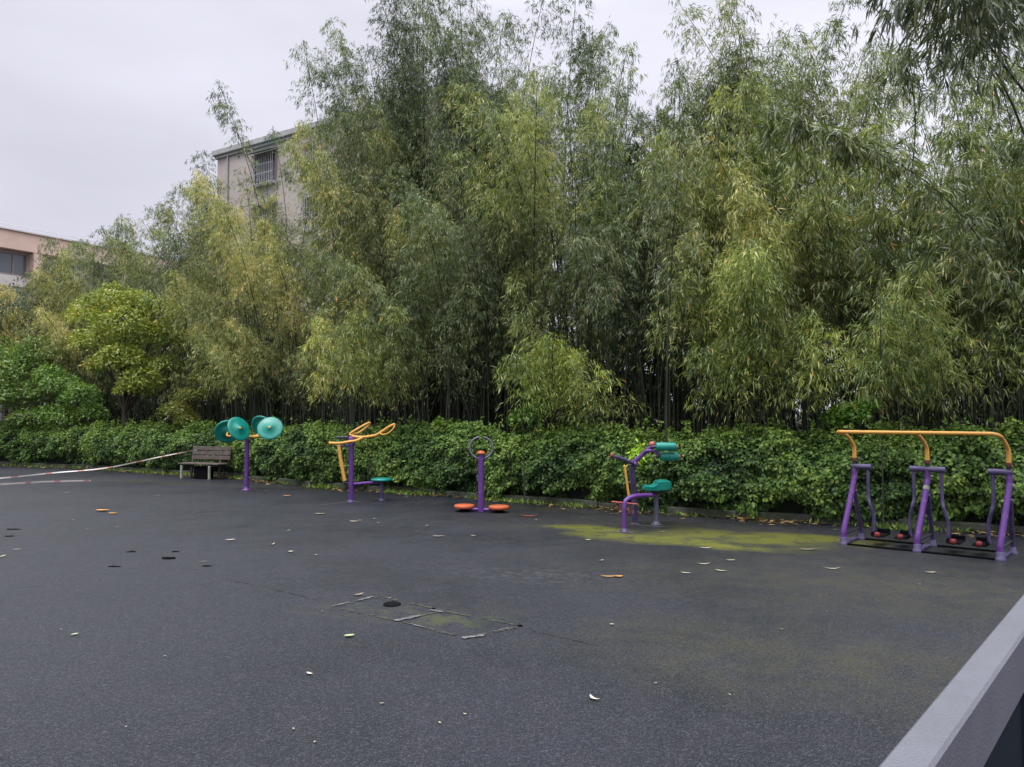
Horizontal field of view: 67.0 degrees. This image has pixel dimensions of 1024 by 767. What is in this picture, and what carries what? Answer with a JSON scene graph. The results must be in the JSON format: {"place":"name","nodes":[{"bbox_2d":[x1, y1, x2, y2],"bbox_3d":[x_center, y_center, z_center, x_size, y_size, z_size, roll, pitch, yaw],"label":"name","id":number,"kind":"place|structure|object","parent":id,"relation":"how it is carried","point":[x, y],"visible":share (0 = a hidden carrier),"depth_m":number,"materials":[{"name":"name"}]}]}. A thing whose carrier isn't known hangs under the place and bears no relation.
{"place":"outdoors","nodes":[
{"label":"outdoors","id":0,"kind":"place"},
{"bbox_2d":[0,223,209,430],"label":"apartment building","id":1,"kind":"structure","parent":0,"point":[18,248],"depth_m":61.44,"materials":[{"name":"orange"}]},
{"bbox_2d":[0,251,26,275],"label":"window","id":2,"kind":"structure","parent":1,"relation":"in","point":[10,263],"depth_m":60.91,"materials":[{"name":"grey glass"}]},
{"bbox_2d":[0,290,26,313],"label":"window","id":3,"kind":"structure","parent":1,"relation":"in","point":[1,290],"depth_m":61.23,"materials":[{"name":"grey"}]},
{"bbox_2d":[43,258,74,280],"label":"window","id":4,"kind":"structure","parent":1,"relation":"in","point":[73,268],"depth_m":63.52,"materials":[{"name":"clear glass"}]},
{"bbox_2d":[80,264,104,285],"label":"window","id":5,"kind":"structure","parent":1,"relation":"in","point":[82,264],"depth_m":66.03,"materials":[{"name":"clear glass"}]},
{"bbox_2d":[212,77,552,421],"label":"apartment building","id":6,"kind":"structure","parent":0,"point":[262,152],"depth_m":42.49,"materials":[{"name":"grey concrete"}]},
{"bbox_2d":[243,147,277,187],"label":"window","id":7,"kind":"structure","parent":6,"relation":"in","point":[267,171],"depth_m":42.65,"materials":[{"name":"grey"}]},
{"bbox_2d":[244,199,276,238],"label":"window","id":8,"kind":"structure","parent":6,"relation":"in","point":[271,206],"depth_m":42.52,"materials":[{"name":"grey"}]},
{"bbox_2d":[299,195,315,232],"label":"window","id":9,"kind":"structure","parent":6,"relation":"in","point":[306,198],"depth_m":40.78,"materials":[{"name":"grey"}]},
{"bbox_2d":[299,249,315,286],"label":"window","id":10,"kind":"structure","parent":6,"relation":"in","point":[309,249],"depth_m":40.47,"materials":[{"name":"grey"}]},
{"bbox_2d":[301,139,317,176],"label":"window","id":11,"kind":"structure","parent":6,"relation":"in","point":[307,153],"depth_m":40.87,"materials":[{"name":"grey"}]},
{"bbox_2d":[0,466,1023,766],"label":"rubber court","id":12,"kind":"object","parent":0,"point":[184,658],"visible":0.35,"depth_m":5.75,"materials":[{"name":"grey rubber"}]},
{"bbox_2d":[0,480,90,484],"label":"fallen tape","id":13,"kind":"object","parent":12,"relation":"on","point":[44,481],"visible":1,"depth_m":18.51,"materials":[{"name":"white plastic"}]},
{"bbox_2d":[193,466,213,478],"bbox_3d":[-7.838,2.261,19.659,0.440,0.310,0.280,-1,-3,21],"label":"rubbish bin","id":14,"kind":"object","parent":12,"relation":"on","point":[200,472],"visible":0.82,"depth_m":19.55,"materials":[{"name":"black plastic"}]},
{"bbox_2d":[178,446,231,479],"bbox_3d":[-7.818,2.018,19.695,1.310,0.810,0.485,-1,-3,21],"label":"park bench","id":15,"kind":"object","parent":12,"relation":"on","point":[220,451],"visible":0.98,"depth_m":19.75,"materials":[{"name":"brown wood"}]},
{"bbox_2d":[0,449,196,478],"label":"barrier tape","id":16,"kind":"object","parent":15,"relation":"attached to","point":[94,469],"visible":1,"depth_m":16.96,"materials":[{"name":"white plastic"}]},
{"bbox_2d":[214,416,282,490],"bbox_3d":[-5.658,1.487,16.583,1.339,1.599,0.935,1,-3,-24],"label":"shoulder wheel trainer","id":17,"kind":"object","parent":12,"relation":"on","point":[238,428],"visible":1,"depth_m":16.52,"materials":[{"name":"purple paint"}]},
{"bbox_2d":[329,422,395,502],"bbox_3d":[-2.763,1.460,14.492,1.232,1.483,0.644,0,-2,0],"label":"machine","id":18,"kind":"object","parent":12,"relation":"on","point":[352,436],"visible":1,"depth_m":14.32,"materials":[{"name":"purple paint"}]},
{"bbox_2d":[341,608,392,619],"bbox_3d":[-1.196,1.854,6.236,0.750,0.001,0.046,-2,-3,36],"label":"mossy joint","id":19,"kind":"object","parent":12,"relation":"on","point":[371,615],"visible":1,"depth_m":6.14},
{"bbox_2d":[383,601,400,606],"bbox_3d":[-1.014,1.862,6.532,0.152,0.012,0.152,0,-2,0],"label":"anchor hole","id":20,"kind":"object","parent":12,"relation":"on","point":[391,604],"visible":1,"depth_m":6.51,"materials":[{"name":"black rubber"}]},
{"bbox_2d":[394,615,420,620],"bbox_3d":[-0.817,1.843,6.088,0.256,0.001,0.065,2,-3,-42],"label":"worn seam","id":21,"kind":"object","parent":12,"relation":"on","point":[413,616],"visible":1,"depth_m":6.09,"materials":[{"name":"paint"}]},
{"bbox_2d":[383,597,442,610],"bbox_3d":[-0.863,1.868,6.579,0.790,0.001,0.050,-2,-3,40],"label":"mossy joint","id":22,"kind":"object","parent":12,"relation":"on","point":[415,604],"visible":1,"depth_m":6.53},
{"bbox_2d":[402,621,454,634],"bbox_3d":[-0.615,1.835,5.785,0.721,0.001,0.046,-2,-3,40],"label":"mossy joint","id":23,"kind":"object","parent":12,"relation":"on","point":[432,629],"visible":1,"depth_m":5.74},
{"bbox_2d":[445,611,515,624],"bbox_3d":[-0.243,1.848,6.096,0.783,0.001,0.050,-2,-3,36],"label":"mossy joint","id":24,"kind":"object","parent":12,"relation":"on","point":[481,618],"visible":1,"depth_m":6.17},
{"bbox_2d":[454,436,508,512],"bbox_3d":[-0.508,1.507,12.900,0.938,1.257,0.343,-1,-2,13],"label":"waist twister","id":25,"kind":"object","parent":12,"relation":"on","point":[497,508],"visible":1,"depth_m":12.81,"materials":[{"name":"purple paint"}]},
{"bbox_2d":[6,465,1023,537],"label":"leaf litter","id":26,"kind":"object","parent":12,"relation":"on","point":[782,521],"visible":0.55,"depth_m":12.60,"materials":[{"name":"plant"}]},
{"bbox_2d":[610,441,680,532],"bbox_3d":[1.840,1.448,11.158,1.144,1.228,0.682,1,-3,-30],"label":"leg trainer","id":27,"kind":"object","parent":12,"relation":"on","point":[658,486],"visible":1,"depth_m":11.17,"materials":[{"name":"metal"}]},
{"bbox_2d":[836,430,1017,560],"bbox_3d":[4.942,1.275,9.290,1.833,1.419,0.682,-2,-3,40],"label":"air walker","id":28,"kind":"object","parent":12,"relation":"on","point":[1007,515],"visible":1,"depth_m":9.16,"materials":[{"name":"purple paint"}]},
{"bbox_2d":[879,594,1023,766],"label":"railing","id":29,"kind":"object","parent":12,"relation":"on","point":[972,715],"visible":1,"depth_m":1.58,"materials":[{"name":"grey"}]},
{"bbox_2d":[0,0,1023,415],"label":"sky","id":30,"kind":"structure","parent":0,"point":[104,107],"materials":[{"name":"white"}]},
{"bbox_2d":[601,417,994,521],"bbox_3d":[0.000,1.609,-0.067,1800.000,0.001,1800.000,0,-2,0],"label":"ground","id":31,"kind":"structure","parent":0,"point":[801,420],"depth_m":173.12,"materials":[{"name":"soil"}]},
{"bbox_2d":[0,293,47,429],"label":"bamboo clump","id":32,"kind":"object","parent":31,"relation":"on","point":[9,352],"visible":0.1,"depth_m":27.98,"materials":[{"name":"green plant"}]},
{"bbox_2d":[0,278,63,422],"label":"dark tree","id":33,"kind":"object","parent":31,"relation":"on","point":[2,313],"visible":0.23,"depth_m":27.56,"materials":[{"name":"green plant"}]},
{"bbox_2d":[0,333,70,429],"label":"green shrub","id":34,"kind":"object","parent":31,"relation":"on","point":[24,392],"visible":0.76,"depth_m":25.16,"materials":[{"name":"green plant"}]},
{"bbox_2d":[0,256,74,426],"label":"bamboo clump","id":35,"kind":"object","parent":31,"relation":"on","point":[7,291],"visible":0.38,"depth_m":26.94,"materials":[{"name":"green plant"}]},
{"bbox_2d":[10,236,108,425],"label":"bamboo clump","id":36,"kind":"object","parent":31,"relation":"on","point":[40,256],"visible":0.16,"depth_m":27.46,"materials":[{"name":"green plant"}]},
{"bbox_2d":[30,362,110,429],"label":"green shrub","id":37,"kind":"object","parent":31,"relation":"on","point":[70,398],"visible":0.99,"depth_m":24.23,"materials":[{"name":"green plant"}]},
{"bbox_2d":[9,238,149,425],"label":"bamboo clump","id":38,"kind":"object","parent":31,"relation":"on","point":[72,292],"visible":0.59,"depth_m":26.09,"materials":[{"name":"green plant"}]},
{"bbox_2d":[30,238,148,425],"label":"bamboo clump","id":39,"kind":"object","parent":31,"relation":"on","point":[79,269],"visible":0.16,"depth_m":28.27,"materials":[{"name":"green plant"}]},
{"bbox_2d":[61,280,191,426],"bbox_3d":[-11.773,-0.293,23.241,3.943,5.772,2.778,0,-2,0],"label":"broadleaf tree","id":40,"kind":"object","parent":31,"relation":"on","point":[141,328],"visible":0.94,"depth_m":23.05,"materials":[{"name":"green plant"}]},
{"bbox_2d":[78,214,176,423],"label":"bamboo clump","id":41,"kind":"object","parent":31,"relation":"on","point":[106,257],"visible":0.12,"depth_m":26.75,"materials":[{"name":"green plant"}]},
{"bbox_2d":[88,228,213,424],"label":"bamboo clump","id":42,"kind":"object","parent":31,"relation":"on","point":[131,281],"visible":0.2,"depth_m":25.27,"materials":[{"name":"green plant"}]},
{"bbox_2d":[102,178,233,425],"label":"bamboo clump","id":43,"kind":"object","parent":31,"relation":"on","point":[129,232],"visible":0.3,"depth_m":26.07,"materials":[{"name":"green plant"}]},
{"bbox_2d":[103,198,252,427],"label":"bamboo clump","id":44,"kind":"object","parent":31,"relation":"on","point":[174,276],"visible":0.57,"depth_m":22.60,"materials":[{"name":"green plant"}]},
{"bbox_2d":[154,369,213,428],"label":"shrub","id":45,"kind":"object","parent":31,"relation":"on","point":[187,414],"visible":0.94,"depth_m":22.03,"materials":[{"name":"green plant"}]},
{"bbox_2d":[167,149,288,433],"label":"bamboo clump","id":46,"kind":"object","parent":31,"relation":"on","point":[198,167],"visible":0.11,"depth_m":24.44,"materials":[{"name":"green plant"}]},
{"bbox_2d":[168,166,295,421],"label":"bamboo clump","id":47,"kind":"object","parent":31,"relation":"on","point":[206,221],"visible":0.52,"depth_m":21.51,"materials":[{"name":"green plant"}]},
{"bbox_2d":[185,322,281,421],"bbox_3d":[-7.280,0.371,20.283,1.931,4.151,2.551,-2,-3,37],"label":"bamboo plume","id":48,"kind":"object","parent":31,"relation":"on","point":[230,368],"visible":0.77,"depth_m":20.22,"materials":[{"name":"green plant"}]},
{"bbox_2d":[148,171,322,423],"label":"bamboo clump","id":49,"kind":"object","parent":31,"relation":"on","point":[167,215],"visible":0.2,"depth_m":24.02,"materials":[{"name":"green plant"}]},
{"bbox_2d":[190,191,341,426],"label":"bamboo clump","id":50,"kind":"object","parent":31,"relation":"on","point":[285,281],"visible":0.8,"depth_m":20.03,"materials":[{"name":"green plant"}]},
{"bbox_2d":[205,79,339,426],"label":"bamboo clump","id":51,"kind":"object","parent":31,"relation":"on","point":[229,112],"visible":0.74,"depth_m":22.28,"materials":[{"name":"green plant"}]},
{"bbox_2d":[274,40,391,425],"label":"bamboo clump","id":52,"kind":"object","parent":31,"relation":"on","point":[309,92],"visible":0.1,"depth_m":20.94,"materials":[{"name":"green plant"}]},
{"bbox_2d":[260,86,417,426],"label":"bamboo clump","id":53,"kind":"object","parent":31,"relation":"on","point":[321,287],"visible":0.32,"depth_m":19.04,"materials":[{"name":"green plant"}]},
{"bbox_2d":[287,83,429,430],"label":"bamboo clump","id":54,"kind":"object","parent":31,"relation":"on","point":[323,195],"visible":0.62,"depth_m":18.11,"materials":[{"name":"green plant"}]},
{"bbox_2d":[296,304,438,493],"bbox_3d":[-3.084,0.308,16.533,2.980,3.964,3.110,0,-2,0],"label":"bamboo plume","id":55,"kind":"object","parent":31,"relation":"on","point":[375,352],"visible":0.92,"depth_m":16.21,"materials":[{"name":"green plant"}]},
{"bbox_2d":[306,16,444,424],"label":"bamboo clump","id":56,"kind":"object","parent":31,"relation":"on","point":[347,65],"visible":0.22,"depth_m":20.67,"materials":[{"name":"green plant"}]},
{"bbox_2d":[319,83,485,423],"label":"bamboo clump","id":57,"kind":"object","parent":31,"relation":"on","point":[380,252],"visible":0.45,"depth_m":17.95,"materials":[{"name":"green plant"}]},
{"bbox_2d":[358,0,459,424],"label":"bamboo clump","id":58,"kind":"object","parent":31,"relation":"on","point":[394,32],"visible":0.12,"depth_m":20.21,"materials":[{"name":"green plant"}]},
{"bbox_2d":[315,154,524,436],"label":"bamboo clump","id":59,"kind":"object","parent":31,"relation":"on","point":[417,276],"visible":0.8,"depth_m":16.30,"materials":[{"name":"green plant"}]},
{"bbox_2d":[358,0,531,436],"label":"bamboo clump","id":60,"kind":"object","parent":31,"relation":"on","point":[378,20],"visible":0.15,"depth_m":20.27,"materials":[{"name":"green plant"}]},
{"bbox_2d":[368,0,571,430],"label":"bamboo clump","id":61,"kind":"object","parent":31,"relation":"on","point":[441,50],"visible":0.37,"depth_m":18.83,"materials":[{"name":"green plant"}]},
{"bbox_2d":[398,98,579,433],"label":"bamboo clump","id":62,"kind":"object","parent":31,"relation":"on","point":[486,274],"visible":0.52,"depth_m":16.52,"materials":[{"name":"green plant"}]},
{"bbox_2d":[422,0,571,430],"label":"bamboo clump","id":63,"kind":"object","parent":31,"relation":"on","point":[490,86],"visible":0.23,"depth_m":18.14,"materials":[{"name":"green plant"}]},
{"bbox_2d":[0,463,1022,536],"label":"weeds","id":64,"kind":"object","parent":31,"relation":"on","point":[579,505],"visible":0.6,"depth_m":14.23,"materials":[{"name":"green plant"}]},
{"bbox_2d":[0,414,1023,527],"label":"ivy hedge","id":65,"kind":"object","parent":31,"relation":"on","point":[795,472],"visible":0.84,"depth_m":13.26,"materials":[{"name":"green plant"}]},
{"bbox_2d":[0,461,1023,534],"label":"kerb","id":66,"kind":"structure","parent":31,"relation":"on","point":[960,525],"depth_m":12.75,"materials":[{"name":"concrete"}]},
{"bbox_2d":[0,139,1023,449],"bbox_3d":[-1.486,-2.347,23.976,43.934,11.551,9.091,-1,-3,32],"label":"bamboo thicket","id":67,"kind":"object","parent":31,"relation":"on","point":[929,419],"visible":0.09,"depth_m":18.64,"materials":[{"name":"green plant"}]},
{"bbox_2d":[412,9,630,431],"bbox_3d":[0.190,-3.326,19.381,5.803,11.462,3.948,0,-2,0],"label":"bamboo clump","id":68,"kind":"object","parent":31,"relation":"on","point":[598,39],"visible":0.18,"depth_m":18.87,"materials":[{"name":"green plant"}]},
{"bbox_2d":[505,388,553,430],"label":"climbing ivy","id":69,"kind":"object","parent":31,"relation":"on","point":[529,415],"visible":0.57,"depth_m":14.82,"materials":[{"name":"green plant"}]},
{"bbox_2d":[442,42,647,431],"bbox_3d":[0.598,-2.186,15.470,4.090,8.858,3.881,0,-2,0],"label":"bamboo clump","id":70,"kind":"object","parent":31,"relation":"on","point":[518,220],"visible":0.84,"depth_m":15.27,"materials":[{"name":"green plant"}]},
{"bbox_2d":[491,325,626,506],"bbox_3d":[0.800,0.580,14.241,2.410,3.229,3.526,0,-2,0],"label":"bamboo plume","id":71,"kind":"object","parent":31,"relation":"on","point":[545,347],"visible":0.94,"depth_m":13.88,"materials":[{"name":"green plant"}]},
{"bbox_2d":[489,82,629,431],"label":"bamboo clump","id":72,"kind":"object","parent":31,"relation":"on","point":[564,207],"visible":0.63,"depth_m":15.28,"materials":[{"name":"green plant"}]},
{"bbox_2d":[493,0,660,422],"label":"bamboo clump","id":73,"kind":"object","parent":31,"relation":"on","point":[580,44],"visible":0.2,"depth_m":18.52,"materials":[{"name":"green plant"}]},
{"bbox_2d":[546,368,662,437],"bbox_3d":[1.676,0.948,14.056,2.082,2.478,1.272,1,-3,-32],"label":"bamboo plume","id":74,"kind":"object","parent":31,"relation":"on","point":[580,391],"visible":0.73,"depth_m":13.95,"materials":[{"name":"green plant"}]},
{"bbox_2d":[530,70,682,426],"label":"bamboo clump","id":75,"kind":"object","parent":31,"relation":"on","point":[617,115],"visible":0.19,"depth_m":17.40,"materials":[{"name":"green plant"}]},
{"bbox_2d":[551,120,680,433],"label":"bamboo clump","id":76,"kind":"object","parent":31,"relation":"on","point":[618,227],"visible":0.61,"depth_m":15.05,"materials":[{"name":"green plant"}]},
{"bbox_2d":[553,71,713,429],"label":"bamboo clump","id":77,"kind":"object","parent":31,"relation":"on","point":[675,93],"visible":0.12,"depth_m":17.18,"materials":[{"name":"green plant"}]},
{"bbox_2d":[547,116,722,495],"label":"bamboo clump","id":78,"kind":"object","parent":31,"relation":"on","point":[589,242],"visible":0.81,"depth_m":13.88,"materials":[{"name":"green plant"}]},
{"bbox_2d":[603,53,769,435],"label":"bamboo clump","id":79,"kind":"object","parent":31,"relation":"on","point":[710,87],"visible":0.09,"depth_m":16.74,"materials":[{"name":"green plant"}]},
{"bbox_2d":[610,83,808,435],"bbox_3d":[3.617,-1.679,14.251,3.466,7.743,4.028,0,-2,0],"label":"bamboo clump","id":80,"kind":"object","parent":31,"relation":"on","point":[705,266],"visible":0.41,"depth_m":13.82,"materials":[{"name":"green plant"}]},
{"bbox_2d":[664,232,804,458],"bbox_3d":[3.763,-0.147,12.648,2.102,4.549,3.424,1,-2,-14],"label":"bamboo plume","id":81,"kind":"object","parent":31,"relation":"on","point":[743,272],"visible":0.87,"depth_m":12.15,"materials":[{"name":"green plant"}]},
{"bbox_2d":[628,16,859,431],"bbox_3d":[4.815,-2.598,16.432,4.556,9.762,4.467,0,-2,0],"label":"bamboo clump","id":82,"kind":"object","parent":31,"relation":"on","point":[788,43],"visible":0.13,"depth_m":15.80,"materials":[{"name":"green plant"}]},
{"bbox_2d":[663,0,826,430],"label":"bamboo clump","id":83,"kind":"object","parent":31,"relation":"on","point":[728,13],"visible":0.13,"depth_m":16.43,"materials":[{"name":"green plant"}]},
{"bbox_2d":[661,64,844,432],"bbox_3d":[4.180,-1.821,14.207,2.914,8.024,3.571,0,-2,0],"label":"bamboo clump","id":84,"kind":"object","parent":31,"relation":"on","point":[748,86],"visible":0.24,"depth_m":13.53,"materials":[{"name":"green plant"}]},
{"bbox_2d":[636,108,876,445],"bbox_3d":[4.403,-1.365,13.639,3.829,7.066,2.932,1,-3,-19],"label":"bamboo clump","id":85,"kind":"object","parent":31,"relation":"on","point":[737,195],"visible":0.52,"depth_m":13.34,"materials":[{"name":"green plant"}]},
{"bbox_2d":[671,302,872,450],"bbox_3d":[4.126,0.446,12.066,3.117,3.316,1.806,-1,-3,20],"label":"bamboo plume","id":86,"kind":"object","parent":31,"relation":"on","point":[814,358],"visible":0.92,"depth_m":12.02,"materials":[{"name":"green plant"}]},
{"bbox_2d":[693,0,928,430],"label":"bamboo clump","id":87,"kind":"object","parent":31,"relation":"on","point":[837,24],"visible":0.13,"depth_m":15.30,"materials":[{"name":"green plant"}]},
{"bbox_2d":[733,82,935,434],"bbox_3d":[5.565,-1.508,13.161,3.668,7.310,3.078,2,-3,-34],"label":"bamboo clump","id":88,"kind":"object","parent":31,"relation":"on","point":[829,201],"visible":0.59,"depth_m":12.74,"materials":[{"name":"green plant"}]},
{"bbox_2d":[733,41,954,421],"bbox_3d":[6.715,-2.134,15.899,4.239,8.790,3.460,-1,-3,27],"label":"bamboo clump","id":89,"kind":"object","parent":31,"relation":"on","point":[810,73],"visible":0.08,"depth_m":15.10,"materials":[{"name":"green plant"}]},
{"bbox_2d":[818,395,885,429],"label":"climbing ivy","id":90,"kind":"object","parent":31,"relation":"on","point":[849,414],"visible":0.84,"depth_m":12.17,"materials":[{"name":"green plant"}]},
{"bbox_2d":[751,104,1023,327],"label":"arching bamboo","id":91,"kind":"object","parent":31,"relation":"on","point":[800,131],"visible":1,"depth_m":9.74,"materials":[{"name":"green plant"}]},
{"bbox_2d":[795,170,985,429],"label":"bamboo clump","id":92,"kind":"object","parent":31,"relation":"on","point":[858,293],"visible":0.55,"depth_m":12.31,"materials":[{"name":"green plant"}]},
{"bbox_2d":[863,41,937,429],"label":"arching bamboo","id":93,"kind":"object","parent":31,"relation":"on","point":[905,91],"visible":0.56,"depth_m":13.16,"materials":[{"name":"green plant"}]},
{"bbox_2d":[820,187,1015,431],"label":"bamboo clump","id":94,"kind":"object","parent":31,"relation":"on","point":[931,297],"visible":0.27,"depth_m":12.04,"materials":[{"name":"green plant"}]},
{"bbox_2d":[829,285,1023,528],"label":"bamboo plume","id":95,"kind":"object","parent":31,"relation":"on","point":[897,336],"visible":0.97,"depth_m":10.92,"materials":[{"name":"green plant"}]},
{"bbox_2d":[844,159,1023,442],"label":"bamboo clump","id":96,"kind":"object","parent":31,"relation":"on","point":[957,298],"visible":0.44,"depth_m":11.75,"materials":[{"name":"green plant"}]},
{"bbox_2d":[850,0,1023,135],"bbox_3d":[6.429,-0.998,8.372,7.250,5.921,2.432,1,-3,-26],"label":"arching bamboo","id":97,"kind":"object","parent":31,"relation":"on","point":[984,12],"visible":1,"depth_m":7.56,"materials":[{"name":"green plant"}]},
{"bbox_2d":[877,20,1023,425],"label":"bamboo clump","id":98,"kind":"object","parent":31,"relation":"on","point":[1006,118],"visible":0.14,"depth_m":14.88,"materials":[{"name":"green plant"}]},
{"bbox_2d":[883,42,1023,451],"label":"bamboo clump","id":99,"kind":"object","parent":31,"relation":"on","point":[967,140],"visible":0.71,"depth_m":11.24,"materials":[{"name":"green plant"}]},
{"bbox_2d":[890,161,1019,446],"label":"bamboo clump","id":100,"kind":"object","parent":31,"relation":"on","point":[972,253],"visible":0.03,"depth_m":14.89,"materials":[{"name":"green plant"}]},
{"bbox_2d":[891,174,1020,423],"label":"bamboo clump","id":101,"kind":"object","parent":31,"relation":"on","point":[938,258],"visible":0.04,"depth_m":15.55,"materials":[{"name":"green plant"}]},
{"bbox_2d":[912,0,1023,97],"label":"arching bamboo","id":102,"kind":"object","parent":31,"relation":"on","point":[1003,62],"visible":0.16,"depth_m":8.82,"materials":[{"name":"green plant"}]},
{"bbox_2d":[977,134,1023,374],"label":"bamboo clump","id":103,"kind":"object","parent":31,"relation":"on","point":[1008,148],"visible":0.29,"depth_m":10.90,"materials":[{"name":"green plant"}]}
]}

